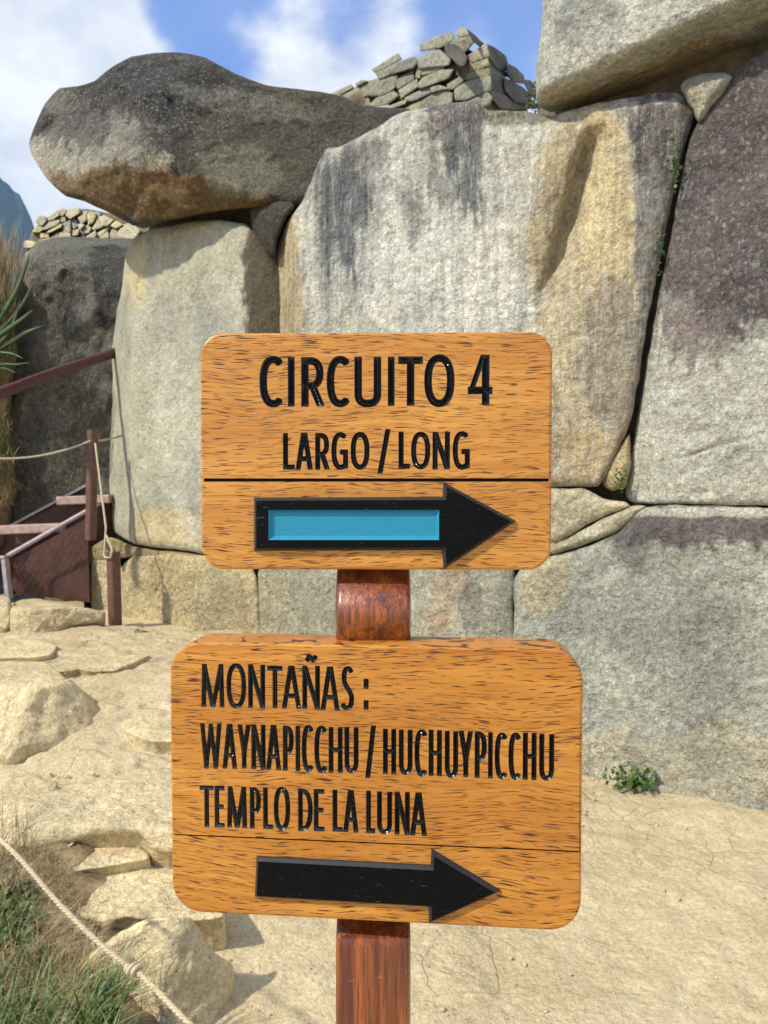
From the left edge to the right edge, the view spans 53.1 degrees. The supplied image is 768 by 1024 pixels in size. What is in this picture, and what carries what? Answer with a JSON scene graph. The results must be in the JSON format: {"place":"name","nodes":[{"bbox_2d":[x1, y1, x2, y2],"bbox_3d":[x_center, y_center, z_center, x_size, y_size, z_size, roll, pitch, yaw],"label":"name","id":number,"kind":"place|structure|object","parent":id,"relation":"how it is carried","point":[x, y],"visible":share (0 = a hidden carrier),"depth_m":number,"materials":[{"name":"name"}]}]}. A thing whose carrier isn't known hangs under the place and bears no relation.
{"place":"outdoors","nodes":[
{"label":"outdoors","id":0,"kind":"place"},
{"bbox_2d":[0,262,17,548],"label":"bank","id":1,"kind":"structure","parent":0,"point":[5,516],"depth_m":7.02,"materials":[{"name":"soil"}]},
{"bbox_2d":[0,253,42,372],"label":"plant","id":2,"kind":"object","parent":1,"relation":"on","point":[5,329],"visible":1,"depth_m":6.45,"materials":[{"name":"green plant"}]},
{"bbox_2d":[0,290,45,488],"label":"bank grass","id":3,"kind":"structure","parent":1,"relation":"on","point":[8,338],"depth_m":6.66,"materials":[{"name":"green plant"}]},
{"bbox_2d":[0,211,47,519],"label":"dry grass","id":4,"kind":"structure","parent":1,"relation":"on","point":[10,265],"depth_m":6.75,"materials":[{"name":"plant"}]},
{"bbox_2d":[0,178,33,286],"bbox_3d":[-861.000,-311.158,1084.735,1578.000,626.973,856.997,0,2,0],"label":"mountain","id":5,"kind":"structure","parent":0,"point":[12,204],"depth_m":972.56,"materials":[{"name":"stone"}]},
{"bbox_2d":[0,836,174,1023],"bbox_3d":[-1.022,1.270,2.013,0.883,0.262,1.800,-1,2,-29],"label":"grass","id":6,"kind":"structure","parent":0,"point":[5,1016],"depth_m":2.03,"materials":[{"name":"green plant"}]},
{"bbox_2d":[0,0,542,227],"label":"sky","id":7,"kind":"structure","parent":0,"point":[47,46],"materials":[{"name":"blue"}]},
{"bbox_2d":[0,599,767,1023],"bbox_3d":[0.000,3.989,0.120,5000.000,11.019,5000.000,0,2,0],"label":"ground","id":8,"kind":"structure","parent":0,"point":[468,979],"depth_m":2.62,"materials":[{"name":"beige sand"}]},
{"bbox_2d":[0,595,11,632],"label":"rock","id":9,"kind":"object","parent":8,"relation":"on","point":[5,605],"visible":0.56,"depth_m":5.50,"materials":[{"name":"stone"}]},
{"bbox_2d":[0,639,56,661],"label":"rock","id":10,"kind":"object","parent":8,"relation":"on","point":[24,650],"visible":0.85,"depth_m":4.61,"materials":[{"name":"stone"}]},
{"bbox_2d":[0,661,97,764],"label":"rock","id":11,"kind":"object","parent":8,"relation":"on","point":[44,706],"visible":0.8,"depth_m":3.61,"materials":[{"name":"stone"}]},
{"bbox_2d":[0,348,115,602],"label":"staircase","id":12,"kind":"structure","parent":8,"relation":"on","point":[41,555],"depth_m":6.34,"materials":[{"name":"red paint"}]},
{"bbox_2d":[0,435,122,459],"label":"rope","id":13,"kind":"object","parent":12,"relation":"hanging from","point":[66,449],"visible":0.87,"depth_m":5.92,"materials":[{"name":"beige fabric"}]},
{"bbox_2d":[94,443,112,557],"bbox_3d":[-2.136,-0.098,5.793,0.056,0.868,0.490,-1,2,-34],"label":"rope","id":14,"kind":"object","parent":12,"relation":"hanging from","point":[104,515],"visible":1,"depth_m":5.74,"materials":[{"name":"beige fabric"}]},
{"bbox_2d":[10,598,105,634],"bbox_3d":[-2.470,0.906,5.597,0.800,0.473,0.499,1,2,27],"label":"rock","id":15,"kind":"object","parent":8,"relation":"on","point":[29,616],"visible":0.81,"depth_m":5.42,"materials":[{"name":"stone"}]},
{"bbox_2d":[0,786,160,1023],"bbox_3d":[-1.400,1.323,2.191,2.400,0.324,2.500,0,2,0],"label":"verge","id":16,"kind":"structure","parent":8,"relation":"on","point":[96,880],"depth_m":2.35,"materials":[{"name":"green plant"}]},
{"bbox_2d":[0,877,46,946],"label":"clover","id":17,"kind":"object","parent":16,"relation":"on","point":[36,909],"visible":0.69,"depth_m":2.41,"materials":[{"name":"green plant"}]},
{"bbox_2d":[73,847,150,874],"bbox_3d":[-1.014,1.347,2.807,0.309,0.264,0.299,-1,2,-20],"label":"rock","id":18,"kind":"object","parent":16,"relation":"on","point":[104,861],"visible":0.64,"depth_m":2.71,"materials":[{"name":"stone"}]},
{"bbox_2d":[85,934,204,1023],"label":"grass tuft","id":19,"kind":"object","parent":16,"relation":"on","point":[100,991],"visible":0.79,"depth_m":2.01,"materials":[{"name":"green plant"}]},
{"bbox_2d":[0,237,163,602],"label":"rock","id":20,"kind":"object","parent":8,"relation":"on","point":[73,298],"visible":0.45,"depth_m":7.22,"materials":[{"name":"stone"}]},
{"bbox_2d":[23,208,148,255],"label":"rubble wall","id":21,"kind":"structure","parent":20,"relation":"on","point":[74,222],"depth_m":9.01,"materials":[{"name":"stone"}]},
{"bbox_2d":[0,765,172,867],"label":"rock","id":22,"kind":"object","parent":8,"relation":"on","point":[132,809],"visible":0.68,"depth_m":2.84,"materials":[{"name":"stone"}]},
{"bbox_2d":[48,653,149,678],"bbox_3d":[-1.694,0.968,4.477,0.557,0.207,0.505,0,2,0],"label":"rock","id":23,"kind":"object","parent":8,"relation":"on","point":[71,667],"visible":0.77,"depth_m":4.40,"materials":[{"name":"stone"}]},
{"bbox_2d":[0,837,200,1023],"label":"rope","id":24,"kind":"object","parent":8,"relation":"on","point":[131,965],"visible":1,"depth_m":1.53,"materials":[{"name":"fabric"}]},
{"bbox_2d":[106,552,121,624],"bbox_3d":[-1.994,0.643,5.682,0.103,0.698,0.078,1,2,40],"label":"post","id":25,"kind":"object","parent":8,"relation":"on","point":[114,591],"visible":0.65,"depth_m":5.65,"materials":[{"name":"brown paint"}]},
{"bbox_2d":[122,718,170,754],"bbox_3d":[-1.016,1.155,4.234,0.836,0.317,1.511,-1,2,-21],"label":"rock","id":26,"kind":"object","parent":8,"relation":"on","point":[154,736],"visible":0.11,"depth_m":3.57,"materials":[{"name":"stone"}]},
{"bbox_2d":[76,865,226,951],"bbox_3d":[-0.845,1.553,2.706,0.670,0.585,0.565,0,2,0],"label":"rock","id":27,"kind":"object","parent":8,"relation":"on","point":[125,900],"visible":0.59,"depth_m":2.49,"materials":[{"name":"stone"}]},
{"bbox_2d":[85,917,234,1023],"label":"rock","id":28,"kind":"object","parent":8,"relation":"on","point":[202,1001],"visible":0.69,"depth_m":2.20,"materials":[{"name":"stone"}]},
{"bbox_2d":[171,332,582,1023],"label":"signpost","id":29,"kind":"object","parent":8,"relation":"on","point":[373,778],"visible":1,"depth_m":0.58,"materials":[{"name":"brown wood"}]},
{"bbox_2d":[0,634,767,1023],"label":"pebbles","id":30,"kind":"object","parent":8,"relation":"on","point":[484,930],"visible":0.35,"depth_m":3.02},
{"bbox_2d":[84,0,767,811],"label":"stone wall","id":31,"kind":"structure","parent":8,"relation":"on","point":[644,602],"depth_m":3.99,"materials":[{"name":"stone"}]},
{"bbox_2d":[29,52,409,227],"bbox_3d":[-1.331,-3.077,6.202,3.282,1.973,2.086,0,2,0],"label":"boulder","id":32,"kind":"object","parent":31,"relation":"on","point":[146,140],"visible":0.94,"depth_m":5.49,"materials":[{"name":"stone"}]},
{"bbox_2d":[331,27,539,111],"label":"rubble wall","id":33,"kind":"structure","parent":31,"relation":"on","point":[446,72],"depth_m":8.84,"materials":[{"name":"stone"}]},
{"bbox_2d":[526,81,538,113],"bbox_3d":[0.910,-2.482,4.617,0.140,0.242,0.080,0,2,0],"label":"weed","id":34,"kind":"object","parent":31,"relation":"on","point":[531,102],"visible":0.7,"depth_m":4.62,"materials":[{"name":"green plant"}]},
{"bbox_2d":[608,455,631,495],"bbox_3d":[1.207,-0.159,3.918,0.114,0.263,0.067,-1,2,-25],"label":"weed","id":35,"kind":"object","parent":31,"relation":"on","point":[621,484],"visible":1,"depth_m":3.92,"materials":[{"name":"green plant"}]},
{"bbox_2d":[653,219,666,275],"bbox_3d":[1.368,-1.298,3.810,0.055,0.314,0.048,2,2,41],"label":"weed","id":36,"kind":"object","parent":31,"relation":"on","point":[660,244],"visible":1,"depth_m":3.81,"materials":[{"name":"green plant"}]},
{"bbox_2d":[665,133,691,196],"bbox_3d":[1.433,-1.698,3.758,0.135,0.303,0.058,0,2,0],"label":"weed","id":37,"kind":"object","parent":31,"relation":"on","point":[675,163],"visible":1,"depth_m":3.75,"materials":[{"name":"green plant"}]},
{"bbox_2d":[603,761,660,791],"bbox_3d":[1.223,1.300,3.777,0.294,0.144,0.166,0,2,0],"label":"weed","id":38,"kind":"object","parent":8,"relation":"on","point":[635,781],"visible":1,"depth_m":3.77,"materials":[{"name":"green plant"}]}
]}

